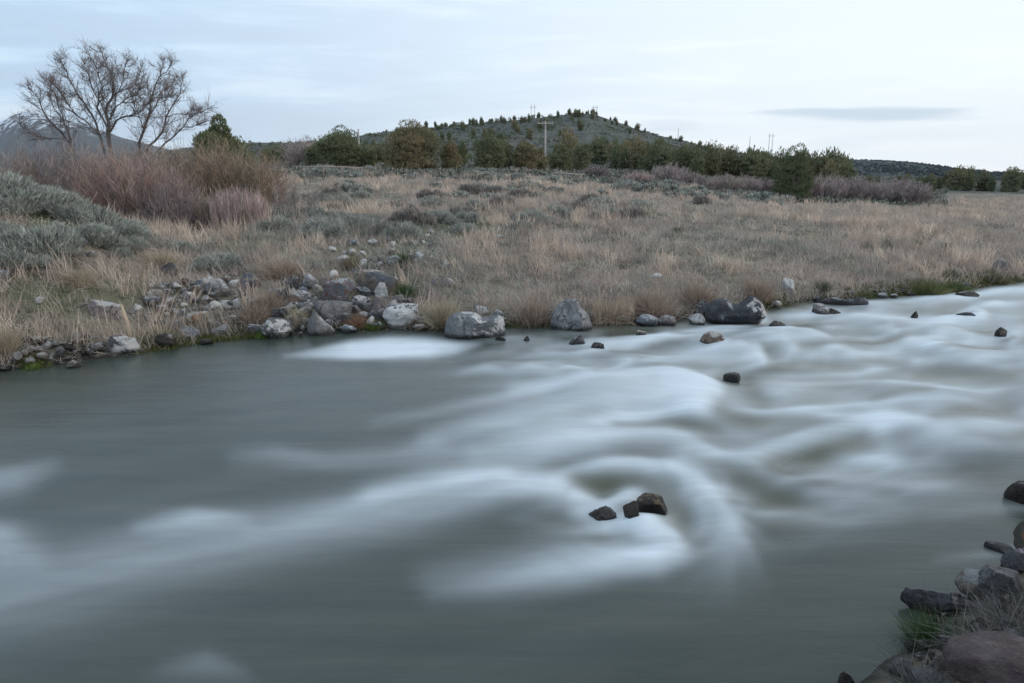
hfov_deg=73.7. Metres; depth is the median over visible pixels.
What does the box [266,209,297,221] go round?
sagebrush
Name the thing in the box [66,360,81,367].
boulder
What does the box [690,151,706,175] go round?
juniper tree
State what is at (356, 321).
grass tussock
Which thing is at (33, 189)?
sagebrush
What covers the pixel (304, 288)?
boulder
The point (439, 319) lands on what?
grass tussock
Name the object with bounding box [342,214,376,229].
sagebrush
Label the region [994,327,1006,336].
boulder
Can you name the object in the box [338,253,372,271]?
grass tussock
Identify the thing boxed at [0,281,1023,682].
river water
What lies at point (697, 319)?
boulder
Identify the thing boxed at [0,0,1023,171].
sky
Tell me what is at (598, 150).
juniper tree
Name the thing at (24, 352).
cobble
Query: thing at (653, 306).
grass tussock
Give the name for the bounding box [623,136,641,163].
juniper tree
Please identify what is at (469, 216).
sagebrush
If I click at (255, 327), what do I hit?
boulder
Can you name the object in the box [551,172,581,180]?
wire fence
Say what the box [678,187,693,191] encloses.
sagebrush
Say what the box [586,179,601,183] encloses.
sagebrush
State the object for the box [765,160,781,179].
juniper tree
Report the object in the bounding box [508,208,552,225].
sagebrush
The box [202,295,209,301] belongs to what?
stone
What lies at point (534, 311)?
grass tussock
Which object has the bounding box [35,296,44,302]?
boulder
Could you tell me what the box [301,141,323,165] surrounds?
juniper tree
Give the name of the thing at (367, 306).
stone
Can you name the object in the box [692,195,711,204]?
sagebrush
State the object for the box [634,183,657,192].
sagebrush
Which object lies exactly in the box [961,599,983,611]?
boulder
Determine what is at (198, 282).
boulder
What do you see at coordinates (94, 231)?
sagebrush
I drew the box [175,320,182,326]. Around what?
stone
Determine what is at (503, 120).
juniper tree
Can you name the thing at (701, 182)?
willow shrub
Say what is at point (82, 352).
cobble
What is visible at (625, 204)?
sagebrush
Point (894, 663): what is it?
boulder
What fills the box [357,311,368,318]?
stone
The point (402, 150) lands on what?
juniper tree
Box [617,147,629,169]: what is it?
juniper tree
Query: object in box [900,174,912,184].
juniper tree
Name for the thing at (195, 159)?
willow shrub
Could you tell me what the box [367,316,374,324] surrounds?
boulder
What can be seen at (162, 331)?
grass tussock
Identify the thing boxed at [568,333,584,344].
boulder
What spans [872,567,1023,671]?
grass tussock
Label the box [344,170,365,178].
sagebrush
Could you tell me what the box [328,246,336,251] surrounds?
stone
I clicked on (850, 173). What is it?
juniper tree
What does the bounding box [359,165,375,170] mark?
sagebrush
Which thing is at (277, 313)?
boulder
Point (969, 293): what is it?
boulder
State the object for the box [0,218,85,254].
sagebrush
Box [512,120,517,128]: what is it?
juniper tree
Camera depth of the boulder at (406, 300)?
15.37 m
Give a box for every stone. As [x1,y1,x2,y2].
[134,305,142,311]
[143,296,150,302]
[150,296,160,302]
[173,283,182,288]
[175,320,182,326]
[181,278,188,283]
[190,285,199,290]
[201,278,208,284]
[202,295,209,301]
[202,314,211,320]
[223,276,231,282]
[227,315,236,322]
[241,282,249,290]
[279,308,288,315]
[285,302,296,309]
[287,294,300,303]
[295,303,305,308]
[295,307,309,316]
[300,317,308,322]
[303,293,310,300]
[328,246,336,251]
[340,313,353,322]
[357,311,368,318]
[359,251,366,258]
[363,303,371,310]
[378,255,384,261]
[388,248,395,254]
[388,260,396,267]
[417,316,430,324]
[892,665,903,675]
[903,640,914,650]
[913,652,921,658]
[914,640,930,649]
[928,649,941,659]
[971,622,983,631]
[995,599,1003,609]
[997,592,1010,604]
[997,617,1013,628]
[1011,607,1022,617]
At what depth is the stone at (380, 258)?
17.88 m
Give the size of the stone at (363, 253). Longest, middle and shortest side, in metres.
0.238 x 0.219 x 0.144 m
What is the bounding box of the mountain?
[0,111,169,167]
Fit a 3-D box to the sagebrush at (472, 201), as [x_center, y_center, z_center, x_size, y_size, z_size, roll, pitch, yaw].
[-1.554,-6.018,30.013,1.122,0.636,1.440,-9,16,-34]
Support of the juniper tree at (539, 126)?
on the hill
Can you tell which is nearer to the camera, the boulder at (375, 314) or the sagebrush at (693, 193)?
the boulder at (375, 314)
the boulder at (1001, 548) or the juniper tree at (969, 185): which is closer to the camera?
the boulder at (1001, 548)
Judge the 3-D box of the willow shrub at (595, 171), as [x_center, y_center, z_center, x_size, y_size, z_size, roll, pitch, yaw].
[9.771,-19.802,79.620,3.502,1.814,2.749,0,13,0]
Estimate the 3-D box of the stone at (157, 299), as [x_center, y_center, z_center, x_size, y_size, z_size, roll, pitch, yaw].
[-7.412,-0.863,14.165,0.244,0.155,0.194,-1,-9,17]
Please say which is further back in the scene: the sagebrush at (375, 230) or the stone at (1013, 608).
the sagebrush at (375, 230)
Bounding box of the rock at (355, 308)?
[352,305,361,313]
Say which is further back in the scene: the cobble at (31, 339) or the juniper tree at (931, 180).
the juniper tree at (931, 180)
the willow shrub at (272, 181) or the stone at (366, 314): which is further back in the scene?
the willow shrub at (272, 181)
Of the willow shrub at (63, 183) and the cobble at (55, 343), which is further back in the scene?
the willow shrub at (63, 183)
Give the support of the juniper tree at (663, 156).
on the ground at (28, 287)
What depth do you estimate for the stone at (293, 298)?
15.11 m
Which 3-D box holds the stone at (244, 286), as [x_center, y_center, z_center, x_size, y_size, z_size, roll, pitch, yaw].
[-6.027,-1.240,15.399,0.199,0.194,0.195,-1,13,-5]
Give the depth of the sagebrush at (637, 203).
32.11 m
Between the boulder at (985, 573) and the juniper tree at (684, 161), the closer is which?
the boulder at (985, 573)
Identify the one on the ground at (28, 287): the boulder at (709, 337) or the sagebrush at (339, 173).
the sagebrush at (339, 173)
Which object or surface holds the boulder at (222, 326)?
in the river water
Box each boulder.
[0,269,10,278]
[0,365,14,370]
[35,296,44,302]
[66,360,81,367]
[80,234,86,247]
[85,251,96,257]
[88,300,122,319]
[105,335,140,354]
[133,304,141,315]
[146,289,163,300]
[153,333,175,347]
[161,263,177,276]
[163,297,173,304]
[170,281,178,290]
[172,308,179,314]
[181,291,196,302]
[181,326,199,337]
[185,311,207,325]
[195,279,204,286]
[201,339,212,344]
[205,278,229,296]
[208,301,223,316]
[212,324,226,335]
[219,300,232,308]
[229,279,238,287]
[232,298,239,307]
[239,272,261,286]
[247,324,260,332]
[260,317,292,338]
[269,308,284,318]
[276,288,288,299]
[279,276,299,289]
[291,290,311,301]
[298,286,307,290]
[300,273,319,288]
[306,311,334,335]
[313,284,322,295]
[314,300,352,325]
[319,277,328,286]
[320,278,354,300]
[329,270,338,279]
[335,255,348,267]
[341,325,357,332]
[346,239,359,245]
[351,295,372,309]
[355,270,395,292]
[356,286,374,295]
[358,259,366,267]
[367,239,379,245]
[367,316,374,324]
[369,310,383,320]
[373,295,383,310]
[374,281,390,299]
[382,303,419,328]
[385,299,397,307]
[386,255,401,263]
[392,295,404,302]
[394,275,400,288]
[403,298,413,302]
[412,324,424,330]
[415,250,423,260]
[431,278,439,285]
[442,278,454,286]
[444,311,504,338]
[474,305,488,314]
[492,310,503,315]
[495,336,505,340]
[543,309,552,323]
[550,298,591,330]
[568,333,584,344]
[588,506,616,520]
[591,342,603,348]
[623,501,638,518]
[636,314,657,326]
[636,330,645,334]
[636,493,666,514]
[658,315,675,325]
[687,313,704,324]
[693,300,707,315]
[700,331,723,343]
[704,296,766,323]
[723,372,740,382]
[769,321,785,325]
[771,300,782,308]
[780,278,793,295]
[812,303,829,314]
[813,296,820,301]
[820,297,868,305]
[829,308,840,313]
[837,671,854,682]
[878,293,886,297]
[888,657,912,675]
[890,294,897,297]
[900,587,961,612]
[910,311,917,317]
[911,667,948,682]
[932,652,946,671]
[938,634,953,641]
[942,630,1023,682]
[950,592,960,598]
[954,291,979,296]
[954,568,985,599]
[956,312,975,315]
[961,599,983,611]
[966,617,996,631]
[978,565,1022,599]
[984,541,1013,553]
[991,258,1006,271]
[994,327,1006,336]
[1000,548,1023,570]
[1000,629,1023,636]
[1003,480,1023,504]
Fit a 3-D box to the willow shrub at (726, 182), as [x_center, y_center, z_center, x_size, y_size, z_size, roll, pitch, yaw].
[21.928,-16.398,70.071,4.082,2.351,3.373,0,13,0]
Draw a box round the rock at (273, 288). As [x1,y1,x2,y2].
[266,287,277,295]
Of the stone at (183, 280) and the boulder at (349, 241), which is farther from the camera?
the boulder at (349, 241)
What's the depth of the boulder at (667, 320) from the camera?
14.79 m
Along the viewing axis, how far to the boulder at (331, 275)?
16.93 m
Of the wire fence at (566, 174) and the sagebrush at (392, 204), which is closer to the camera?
the sagebrush at (392, 204)
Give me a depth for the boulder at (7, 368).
11.22 m
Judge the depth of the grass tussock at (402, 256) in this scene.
17.53 m
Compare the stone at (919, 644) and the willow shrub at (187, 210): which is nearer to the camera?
the stone at (919, 644)
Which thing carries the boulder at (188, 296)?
on the ground at (28, 287)
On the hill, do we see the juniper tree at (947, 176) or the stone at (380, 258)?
the juniper tree at (947, 176)
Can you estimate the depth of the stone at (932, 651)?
4.15 m
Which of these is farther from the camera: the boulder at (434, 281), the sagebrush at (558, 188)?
the sagebrush at (558, 188)
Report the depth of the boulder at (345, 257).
17.68 m
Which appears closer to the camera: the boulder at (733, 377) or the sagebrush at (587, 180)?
the boulder at (733, 377)
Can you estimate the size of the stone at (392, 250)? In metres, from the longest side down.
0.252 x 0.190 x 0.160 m
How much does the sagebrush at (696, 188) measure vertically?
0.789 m
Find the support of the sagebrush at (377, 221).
on the ground at (28, 287)
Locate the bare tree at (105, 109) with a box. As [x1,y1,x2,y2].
[6,37,223,166]
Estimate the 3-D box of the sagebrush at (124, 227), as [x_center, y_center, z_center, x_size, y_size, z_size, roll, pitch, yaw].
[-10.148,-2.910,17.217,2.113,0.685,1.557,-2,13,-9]
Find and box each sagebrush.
[0,169,43,193]
[0,182,64,205]
[0,192,40,215]
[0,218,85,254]
[0,220,24,232]
[0,228,18,247]
[0,238,40,255]
[0,247,34,269]
[2,250,56,269]
[23,196,54,213]
[27,182,74,207]
[36,238,85,258]
[38,190,92,215]
[44,201,104,220]
[56,200,130,226]
[66,222,116,242]
[86,232,127,247]
[99,245,132,257]
[103,216,152,235]
[117,224,152,241]
[118,235,151,253]
[166,240,197,251]
[186,254,231,272]
[203,250,244,270]
[255,215,295,232]
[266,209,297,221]
[283,195,309,204]
[293,168,312,178]
[293,206,329,218]
[300,215,344,225]
[300,218,333,233]
[308,219,354,240]
[308,233,334,241]
[310,209,340,218]
[312,167,335,176]
[312,193,332,202]
[320,187,344,194]
[321,216,360,231]
[324,194,358,206]
[327,203,341,209]
[330,212,363,218]
[332,190,345,195]
[333,180,348,186]
[334,170,349,176]
[337,181,366,192]
[341,179,355,184]
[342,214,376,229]
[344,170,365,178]
[346,189,373,199]
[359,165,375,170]
[362,213,382,219]
[363,220,398,238]
[365,186,374,192]
[374,218,389,223]
[379,201,399,209]
[381,221,425,241]
[389,206,422,223]
[400,173,415,178]
[400,208,441,226]
[415,188,446,198]
[417,195,445,204]
[417,198,441,207]
[423,209,454,221]
[426,182,439,187]
[441,216,462,224]
[446,204,480,215]
[446,222,478,233]
[451,189,469,198]
[453,210,482,222]
[457,183,481,193]
[463,199,489,209]
[464,170,480,175]
[480,191,496,197]
[481,170,495,175]
[481,185,502,193]
[489,194,515,206]
[507,188,534,197]
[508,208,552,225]
[508,220,531,228]
[509,171,526,179]
[524,181,543,185]
[532,184,545,189]
[532,191,544,197]
[536,174,560,183]
[543,204,576,218]
[548,186,565,192]
[548,216,559,223]
[553,179,574,185]
[556,200,585,209]
[572,178,582,183]
[576,193,598,200]
[584,195,608,204]
[584,211,606,220]
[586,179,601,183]
[592,203,611,210]
[595,188,606,193]
[600,206,623,216]
[604,183,620,189]
[616,201,632,208]
[619,179,641,190]
[619,207,647,218]
[627,197,658,208]
[631,199,657,212]
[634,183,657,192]
[652,181,669,192]
[659,184,680,191]
[662,179,680,184]
[665,189,688,197]
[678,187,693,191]
[684,191,704,196]
[689,185,705,190]
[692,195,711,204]
[700,190,712,195]
[711,190,732,200]
[745,191,771,201]
[746,198,762,201]
[765,197,780,203]
[778,194,795,202]
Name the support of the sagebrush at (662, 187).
on the ground at (28, 287)
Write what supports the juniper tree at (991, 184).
on the hill
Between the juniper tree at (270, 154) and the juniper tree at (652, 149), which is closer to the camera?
the juniper tree at (270, 154)
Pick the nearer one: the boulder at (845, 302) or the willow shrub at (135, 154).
the boulder at (845, 302)
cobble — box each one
[13,352,21,359]
[21,349,28,355]
[22,336,32,342]
[26,346,36,352]
[28,357,34,363]
[36,352,46,358]
[41,336,51,341]
[43,341,51,348]
[51,340,59,346]
[56,347,64,355]
[65,344,75,350]
[79,350,86,354]
[86,349,93,354]
[92,342,103,350]
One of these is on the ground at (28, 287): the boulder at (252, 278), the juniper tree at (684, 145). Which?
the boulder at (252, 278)
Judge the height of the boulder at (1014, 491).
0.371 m
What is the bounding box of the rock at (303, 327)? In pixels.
[298,323,306,330]
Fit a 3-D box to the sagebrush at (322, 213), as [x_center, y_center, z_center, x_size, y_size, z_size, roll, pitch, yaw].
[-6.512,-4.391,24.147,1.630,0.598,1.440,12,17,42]
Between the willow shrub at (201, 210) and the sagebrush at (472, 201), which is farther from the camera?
the sagebrush at (472, 201)
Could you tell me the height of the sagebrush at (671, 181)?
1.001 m
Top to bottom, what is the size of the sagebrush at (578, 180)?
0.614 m
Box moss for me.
[14,272,1023,369]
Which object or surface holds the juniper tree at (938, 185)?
on the hill
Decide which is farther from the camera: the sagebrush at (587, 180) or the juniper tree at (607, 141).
the juniper tree at (607, 141)
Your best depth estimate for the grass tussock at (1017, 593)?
4.72 m
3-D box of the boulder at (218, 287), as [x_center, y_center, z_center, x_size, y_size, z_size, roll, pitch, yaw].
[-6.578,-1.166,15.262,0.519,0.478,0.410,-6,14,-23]
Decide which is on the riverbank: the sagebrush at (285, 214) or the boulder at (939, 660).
the boulder at (939, 660)
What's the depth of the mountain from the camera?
5269.84 m
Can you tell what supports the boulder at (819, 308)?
in the river water
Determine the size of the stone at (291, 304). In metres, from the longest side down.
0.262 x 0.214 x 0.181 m
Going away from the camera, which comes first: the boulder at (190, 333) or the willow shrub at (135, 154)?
the boulder at (190, 333)
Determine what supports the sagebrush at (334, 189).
on the ground at (28, 287)
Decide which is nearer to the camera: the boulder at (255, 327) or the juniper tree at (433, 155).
the boulder at (255, 327)
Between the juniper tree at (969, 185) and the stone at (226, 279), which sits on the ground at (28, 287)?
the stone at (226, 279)
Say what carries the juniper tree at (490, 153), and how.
on the ground at (28, 287)
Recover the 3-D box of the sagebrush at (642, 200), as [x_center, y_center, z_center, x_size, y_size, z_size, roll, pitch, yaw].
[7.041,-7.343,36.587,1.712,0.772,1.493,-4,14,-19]
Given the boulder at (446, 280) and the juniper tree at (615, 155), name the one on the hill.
the juniper tree at (615, 155)
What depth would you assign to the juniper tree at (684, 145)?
143.17 m
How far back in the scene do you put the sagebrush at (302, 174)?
56.44 m
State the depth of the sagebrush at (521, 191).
39.64 m
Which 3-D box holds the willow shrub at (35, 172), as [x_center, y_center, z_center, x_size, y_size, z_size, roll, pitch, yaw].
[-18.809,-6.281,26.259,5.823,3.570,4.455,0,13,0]
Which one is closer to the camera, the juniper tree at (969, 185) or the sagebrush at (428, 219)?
the sagebrush at (428, 219)
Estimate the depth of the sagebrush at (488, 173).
63.41 m
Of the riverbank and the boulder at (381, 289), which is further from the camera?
the boulder at (381, 289)
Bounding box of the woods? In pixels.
[813,157,1022,180]
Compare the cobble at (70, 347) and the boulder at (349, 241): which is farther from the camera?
the boulder at (349, 241)
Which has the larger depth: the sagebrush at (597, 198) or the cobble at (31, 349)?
the sagebrush at (597, 198)
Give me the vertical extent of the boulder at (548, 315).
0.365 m
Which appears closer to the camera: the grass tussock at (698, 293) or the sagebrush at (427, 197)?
the grass tussock at (698, 293)
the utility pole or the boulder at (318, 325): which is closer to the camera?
the boulder at (318, 325)
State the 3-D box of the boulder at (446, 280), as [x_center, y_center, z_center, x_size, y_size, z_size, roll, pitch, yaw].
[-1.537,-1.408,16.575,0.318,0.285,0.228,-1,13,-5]
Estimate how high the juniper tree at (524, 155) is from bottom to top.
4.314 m
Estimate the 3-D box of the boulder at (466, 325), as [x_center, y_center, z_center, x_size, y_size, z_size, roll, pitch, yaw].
[-0.756,-0.332,13.883,1.242,0.579,0.980,-1,13,-3]
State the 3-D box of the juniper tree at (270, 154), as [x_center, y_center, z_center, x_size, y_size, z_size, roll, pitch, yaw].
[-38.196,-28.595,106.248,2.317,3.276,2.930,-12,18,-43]
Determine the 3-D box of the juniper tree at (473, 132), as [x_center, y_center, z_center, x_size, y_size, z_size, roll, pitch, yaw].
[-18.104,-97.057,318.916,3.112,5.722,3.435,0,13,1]
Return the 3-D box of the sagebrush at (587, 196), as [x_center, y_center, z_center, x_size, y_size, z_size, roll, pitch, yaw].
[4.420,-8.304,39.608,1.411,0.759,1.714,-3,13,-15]
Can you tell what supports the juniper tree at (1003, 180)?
on the hill
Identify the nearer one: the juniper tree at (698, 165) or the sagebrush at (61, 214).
the sagebrush at (61, 214)
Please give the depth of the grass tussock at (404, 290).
15.75 m
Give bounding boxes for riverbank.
[860,521,1023,682]
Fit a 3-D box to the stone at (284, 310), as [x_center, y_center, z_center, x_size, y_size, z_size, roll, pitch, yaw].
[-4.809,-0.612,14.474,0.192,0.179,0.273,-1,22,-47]
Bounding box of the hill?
[46,114,1023,193]
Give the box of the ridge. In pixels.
[849,160,989,179]
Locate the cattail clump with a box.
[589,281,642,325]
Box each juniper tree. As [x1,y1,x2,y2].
[188,113,245,168]
[235,135,255,167]
[259,147,274,164]
[270,144,278,157]
[273,146,285,161]
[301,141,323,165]
[313,124,370,167]
[354,147,376,168]
[375,142,384,162]
[377,118,438,169]
[382,146,392,164]
[419,128,443,168]
[437,140,462,168]
[439,131,444,140]
[446,131,451,139]
[457,140,467,165]
[459,121,464,129]
[470,127,475,137]
[471,131,508,168]
[495,131,503,139]
[500,118,506,123]
[500,138,515,168]
[510,140,540,168]
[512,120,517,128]
[526,128,533,138]
[534,147,548,168]
[537,118,542,128]
[544,143,572,170]
[555,126,579,166]
[571,142,594,170]
[577,122,583,130]
[588,135,611,164]
[599,134,609,147]
[605,143,617,160]
[608,142,620,167]
[617,139,631,164]
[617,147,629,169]
[623,135,648,169]
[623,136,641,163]
[638,149,653,170]
[644,139,660,171]
[650,141,674,171]
[658,139,679,168]
[672,145,678,158]
[675,144,694,173]
[676,143,695,167]
[689,139,721,172]
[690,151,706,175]
[702,143,723,176]
[715,143,724,155]
[718,144,744,177]
[735,144,765,178]
[743,147,770,179]
[764,150,773,161]
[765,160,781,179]
[768,146,794,171]
[770,162,786,194]
[774,142,818,198]
[807,150,822,180]
[808,149,843,181]
[819,158,841,180]
[821,146,852,181]
[839,152,857,182]
[864,174,873,183]
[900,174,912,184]
[915,174,924,187]
[923,176,937,191]
[934,176,942,188]
[941,169,952,186]
[942,164,967,190]
[962,172,975,190]
[963,166,976,181]
[972,169,991,190]
[986,174,996,191]
[997,168,1016,191]
[1000,166,1023,191]
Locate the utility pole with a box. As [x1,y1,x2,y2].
[538,121,552,168]
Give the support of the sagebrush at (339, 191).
on the ground at (28, 287)
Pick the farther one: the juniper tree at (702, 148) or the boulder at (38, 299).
the juniper tree at (702, 148)
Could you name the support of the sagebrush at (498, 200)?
on the ground at (28, 287)
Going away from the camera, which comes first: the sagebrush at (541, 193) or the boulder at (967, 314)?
the boulder at (967, 314)
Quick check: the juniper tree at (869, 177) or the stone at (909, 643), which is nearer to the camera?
the stone at (909, 643)
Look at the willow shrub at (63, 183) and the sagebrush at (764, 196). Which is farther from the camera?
the sagebrush at (764, 196)
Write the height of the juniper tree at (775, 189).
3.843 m
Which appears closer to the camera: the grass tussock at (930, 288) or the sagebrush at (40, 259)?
the sagebrush at (40, 259)
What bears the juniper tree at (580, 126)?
on the hill
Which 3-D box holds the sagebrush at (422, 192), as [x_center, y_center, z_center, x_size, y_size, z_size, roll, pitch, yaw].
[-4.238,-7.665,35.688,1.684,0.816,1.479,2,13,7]
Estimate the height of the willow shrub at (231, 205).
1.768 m
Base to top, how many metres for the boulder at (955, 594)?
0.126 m
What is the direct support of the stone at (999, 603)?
on the riverbank
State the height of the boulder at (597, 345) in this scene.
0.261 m
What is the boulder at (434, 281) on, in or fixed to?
on the ground at (28, 287)
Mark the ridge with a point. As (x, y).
(880, 169)
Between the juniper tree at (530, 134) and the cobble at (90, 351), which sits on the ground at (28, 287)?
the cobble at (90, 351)
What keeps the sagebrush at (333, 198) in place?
on the ground at (28, 287)
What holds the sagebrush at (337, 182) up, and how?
on the ground at (28, 287)
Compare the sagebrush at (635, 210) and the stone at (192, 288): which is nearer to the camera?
the stone at (192, 288)
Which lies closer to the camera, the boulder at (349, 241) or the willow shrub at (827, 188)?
the boulder at (349, 241)
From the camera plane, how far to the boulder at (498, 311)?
15.06 m
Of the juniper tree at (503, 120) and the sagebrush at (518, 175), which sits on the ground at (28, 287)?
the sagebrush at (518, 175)
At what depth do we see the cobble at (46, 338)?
11.98 m
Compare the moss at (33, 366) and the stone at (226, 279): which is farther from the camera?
the stone at (226, 279)
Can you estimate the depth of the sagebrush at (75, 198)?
16.54 m
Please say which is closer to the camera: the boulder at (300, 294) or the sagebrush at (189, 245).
the boulder at (300, 294)
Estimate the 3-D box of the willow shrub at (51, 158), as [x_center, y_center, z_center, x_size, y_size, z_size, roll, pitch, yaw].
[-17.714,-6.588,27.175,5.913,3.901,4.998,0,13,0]
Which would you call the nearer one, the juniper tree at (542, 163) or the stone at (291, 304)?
the stone at (291, 304)
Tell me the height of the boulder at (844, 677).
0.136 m
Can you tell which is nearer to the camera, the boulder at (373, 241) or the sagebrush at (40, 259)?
the sagebrush at (40, 259)
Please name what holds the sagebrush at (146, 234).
on the ground at (28, 287)
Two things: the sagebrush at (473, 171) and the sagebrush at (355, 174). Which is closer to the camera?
the sagebrush at (355, 174)
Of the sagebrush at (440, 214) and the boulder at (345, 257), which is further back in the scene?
the sagebrush at (440, 214)
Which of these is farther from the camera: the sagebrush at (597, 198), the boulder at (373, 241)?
the sagebrush at (597, 198)
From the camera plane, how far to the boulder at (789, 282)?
17.79 m
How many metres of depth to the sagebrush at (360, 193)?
34.91 m
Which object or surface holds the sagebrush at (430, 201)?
on the ground at (28, 287)
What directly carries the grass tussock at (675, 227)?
on the ground at (28, 287)
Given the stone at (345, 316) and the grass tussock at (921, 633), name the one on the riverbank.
the grass tussock at (921, 633)
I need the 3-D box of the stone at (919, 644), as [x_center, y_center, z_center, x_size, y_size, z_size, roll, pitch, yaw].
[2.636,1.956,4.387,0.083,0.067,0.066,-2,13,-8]
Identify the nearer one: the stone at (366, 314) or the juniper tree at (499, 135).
the stone at (366, 314)
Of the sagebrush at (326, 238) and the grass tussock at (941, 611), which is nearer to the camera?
the grass tussock at (941, 611)
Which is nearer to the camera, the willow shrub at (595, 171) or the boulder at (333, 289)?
the boulder at (333, 289)
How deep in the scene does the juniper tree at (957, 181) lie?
175.39 m
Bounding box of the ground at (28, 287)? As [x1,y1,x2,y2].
[0,166,1023,370]
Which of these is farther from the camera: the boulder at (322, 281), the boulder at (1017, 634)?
the boulder at (322, 281)
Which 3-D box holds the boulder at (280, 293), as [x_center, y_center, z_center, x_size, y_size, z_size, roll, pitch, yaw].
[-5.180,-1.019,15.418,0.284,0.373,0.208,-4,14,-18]
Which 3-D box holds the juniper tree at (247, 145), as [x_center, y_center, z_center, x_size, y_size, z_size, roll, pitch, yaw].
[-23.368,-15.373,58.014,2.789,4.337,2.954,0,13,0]
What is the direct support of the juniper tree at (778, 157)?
on the hill
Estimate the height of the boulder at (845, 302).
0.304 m
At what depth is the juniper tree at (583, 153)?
99.49 m
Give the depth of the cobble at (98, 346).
12.17 m
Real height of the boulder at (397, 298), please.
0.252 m
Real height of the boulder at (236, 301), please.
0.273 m
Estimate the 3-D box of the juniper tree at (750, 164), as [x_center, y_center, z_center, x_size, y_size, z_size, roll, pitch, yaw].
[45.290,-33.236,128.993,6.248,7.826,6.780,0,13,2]
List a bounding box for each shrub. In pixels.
[0,127,143,190]
[0,132,76,188]
[34,145,162,217]
[42,137,158,184]
[63,149,191,220]
[75,139,208,201]
[102,159,210,223]
[104,137,216,184]
[128,133,261,197]
[133,184,221,231]
[168,135,296,206]
[190,186,224,228]
[207,184,273,232]
[233,158,291,203]
[245,171,326,215]
[582,165,609,176]
[620,171,655,181]
[649,161,691,179]
[670,171,704,182]
[691,177,716,185]
[706,173,745,190]
[733,174,763,191]
[761,177,774,190]
[807,172,849,198]
[823,172,874,197]
[848,177,894,199]
[868,176,918,200]
[891,180,940,202]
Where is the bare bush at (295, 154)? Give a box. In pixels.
[275,135,317,164]
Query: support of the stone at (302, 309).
on the ground at (28, 287)
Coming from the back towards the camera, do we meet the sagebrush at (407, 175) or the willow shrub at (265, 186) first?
the sagebrush at (407, 175)
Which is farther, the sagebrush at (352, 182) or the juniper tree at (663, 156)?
the juniper tree at (663, 156)
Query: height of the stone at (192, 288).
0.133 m
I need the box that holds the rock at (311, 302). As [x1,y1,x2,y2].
[306,298,318,308]
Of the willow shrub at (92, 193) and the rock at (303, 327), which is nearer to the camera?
the rock at (303, 327)
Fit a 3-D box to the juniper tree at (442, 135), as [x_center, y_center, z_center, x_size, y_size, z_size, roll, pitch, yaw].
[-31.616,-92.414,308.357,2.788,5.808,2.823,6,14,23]
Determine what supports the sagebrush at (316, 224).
on the ground at (28, 287)
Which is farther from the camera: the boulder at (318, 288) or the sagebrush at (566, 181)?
the sagebrush at (566, 181)
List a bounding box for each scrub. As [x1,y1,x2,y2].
[124,114,952,207]
[248,113,743,159]
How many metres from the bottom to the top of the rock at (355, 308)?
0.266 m
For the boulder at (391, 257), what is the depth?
17.47 m
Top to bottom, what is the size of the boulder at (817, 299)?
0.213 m
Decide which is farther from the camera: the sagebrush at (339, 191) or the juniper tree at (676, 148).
the juniper tree at (676, 148)
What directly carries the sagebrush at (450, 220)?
on the ground at (28, 287)
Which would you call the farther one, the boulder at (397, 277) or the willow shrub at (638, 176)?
the willow shrub at (638, 176)
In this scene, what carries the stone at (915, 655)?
on the riverbank
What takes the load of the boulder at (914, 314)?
in the river water
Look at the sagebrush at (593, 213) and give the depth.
28.79 m
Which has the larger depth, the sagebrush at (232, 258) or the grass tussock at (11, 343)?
the sagebrush at (232, 258)
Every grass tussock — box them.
[0,319,40,358]
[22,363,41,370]
[49,262,110,288]
[132,246,184,268]
[136,322,181,348]
[221,295,289,325]
[246,284,289,313]
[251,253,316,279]
[252,332,266,339]
[280,303,313,328]
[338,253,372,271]
[339,310,375,331]
[366,321,381,330]
[382,250,416,267]
[389,281,420,298]
[408,295,466,331]
[504,289,556,327]
[611,281,694,320]
[618,263,630,269]
[669,226,684,233]
[669,275,731,312]
[734,274,785,303]
[802,615,988,682]
[814,281,837,292]
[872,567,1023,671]
[873,585,971,651]
[896,276,958,295]
[898,566,957,630]
[905,237,926,244]
[908,625,1005,682]
[912,554,1023,636]
[935,275,977,292]
[943,268,965,278]
[944,551,1023,617]
[949,561,1023,628]
[977,265,1015,284]
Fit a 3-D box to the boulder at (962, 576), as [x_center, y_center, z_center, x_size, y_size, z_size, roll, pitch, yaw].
[3.395,1.792,5.041,0.217,0.246,0.151,10,16,36]
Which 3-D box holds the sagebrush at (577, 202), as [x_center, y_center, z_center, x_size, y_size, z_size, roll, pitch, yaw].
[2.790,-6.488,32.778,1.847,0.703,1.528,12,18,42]
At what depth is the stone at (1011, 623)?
4.34 m
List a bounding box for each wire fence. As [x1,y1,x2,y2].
[303,166,361,178]
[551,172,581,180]
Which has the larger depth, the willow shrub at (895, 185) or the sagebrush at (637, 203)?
the willow shrub at (895, 185)
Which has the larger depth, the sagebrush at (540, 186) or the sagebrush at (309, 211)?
the sagebrush at (540, 186)
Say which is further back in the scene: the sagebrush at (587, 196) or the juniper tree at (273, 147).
the juniper tree at (273, 147)
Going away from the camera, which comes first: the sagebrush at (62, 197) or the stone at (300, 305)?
the stone at (300, 305)
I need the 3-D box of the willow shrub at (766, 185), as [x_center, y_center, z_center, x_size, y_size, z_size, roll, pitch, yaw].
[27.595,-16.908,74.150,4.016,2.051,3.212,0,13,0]
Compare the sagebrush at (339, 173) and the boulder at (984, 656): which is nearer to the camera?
the boulder at (984, 656)
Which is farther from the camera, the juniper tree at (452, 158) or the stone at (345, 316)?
the juniper tree at (452, 158)

